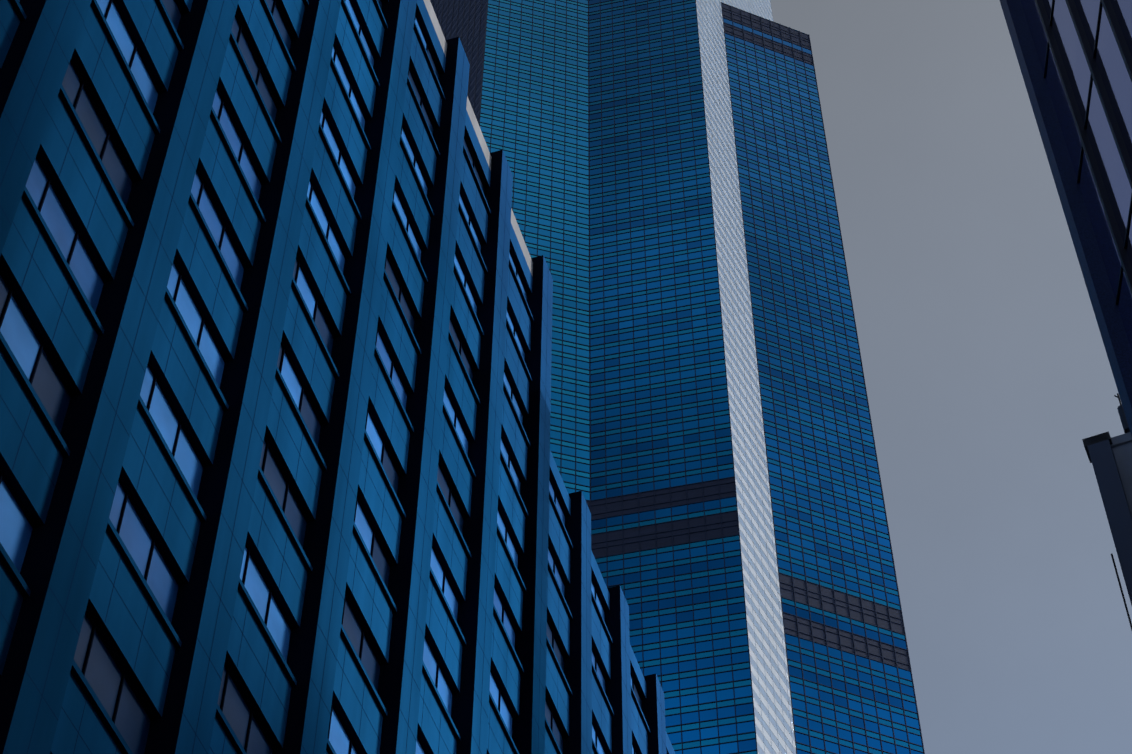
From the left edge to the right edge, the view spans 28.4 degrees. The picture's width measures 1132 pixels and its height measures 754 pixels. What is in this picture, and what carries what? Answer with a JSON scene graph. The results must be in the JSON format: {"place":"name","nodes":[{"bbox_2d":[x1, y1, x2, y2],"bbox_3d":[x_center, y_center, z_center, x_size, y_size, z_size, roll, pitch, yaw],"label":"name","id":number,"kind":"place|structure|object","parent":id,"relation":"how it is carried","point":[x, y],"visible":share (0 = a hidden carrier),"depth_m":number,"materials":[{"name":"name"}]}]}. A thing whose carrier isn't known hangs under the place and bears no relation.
{"place":"outdoors","nodes":[
{"label":"outdoors","id":0,"kind":"place"},
{"bbox_2d":[0,0,674,753],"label":"building","id":1,"kind":"structure","parent":0,"point":[278,470],"depth_m":52.17,"materials":[{"name":"blue"}]},
{"bbox_2d":[770,0,1131,753],"label":"sky","id":2,"kind":"structure","parent":0,"point":[987,370],"materials":[{"name":"grey"}]},
{"bbox_2d":[1114,393,1129,432],"bbox_3d":[14.653,0.943,58.619,0.377,1.895,0.238,-30,-58,22],"label":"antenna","id":3,"kind":"object","parent":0,"point":[1123,418],"visible":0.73,"depth_m":58.44,"materials":[{"name":"black metal"}]},
{"label":"ground","id":4,"kind":"structure","parent":0,"visible":0},
{"bbox_2d":[430,0,795,753],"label":"tower","id":5,"kind":"structure","parent":4,"relation":"on","point":[606,126],"depth_m":366.39,"materials":[{"name":"blue glass"}]},
{"bbox_2d":[721,2,924,753],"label":"skyscraper","id":6,"kind":"structure","parent":5,"relation":"attached to","point":[852,689],"depth_m":365.12,"materials":[{"name":"blue glass"}]},
{"bbox_2d":[1000,0,1131,435],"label":"tower","id":7,"kind":"structure","parent":4,"relation":"on","point":[1074,58],"depth_m":40.73,"materials":[{"name":"blue glass"}]},
{"bbox_2d":[1111,432,1131,515],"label":"building","id":8,"kind":"structure","parent":4,"relation":"on","point":[1121,446],"depth_m":57.22,"materials":[{"name":"concrete"}]},
{"bbox_2d":[1082,431,1131,629],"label":"building frame","id":9,"kind":"object","parent":8,"relation":"attached to","point":[1100,454],"visible":0.85,"depth_m":55.90,"materials":[{"name":"black metal"}]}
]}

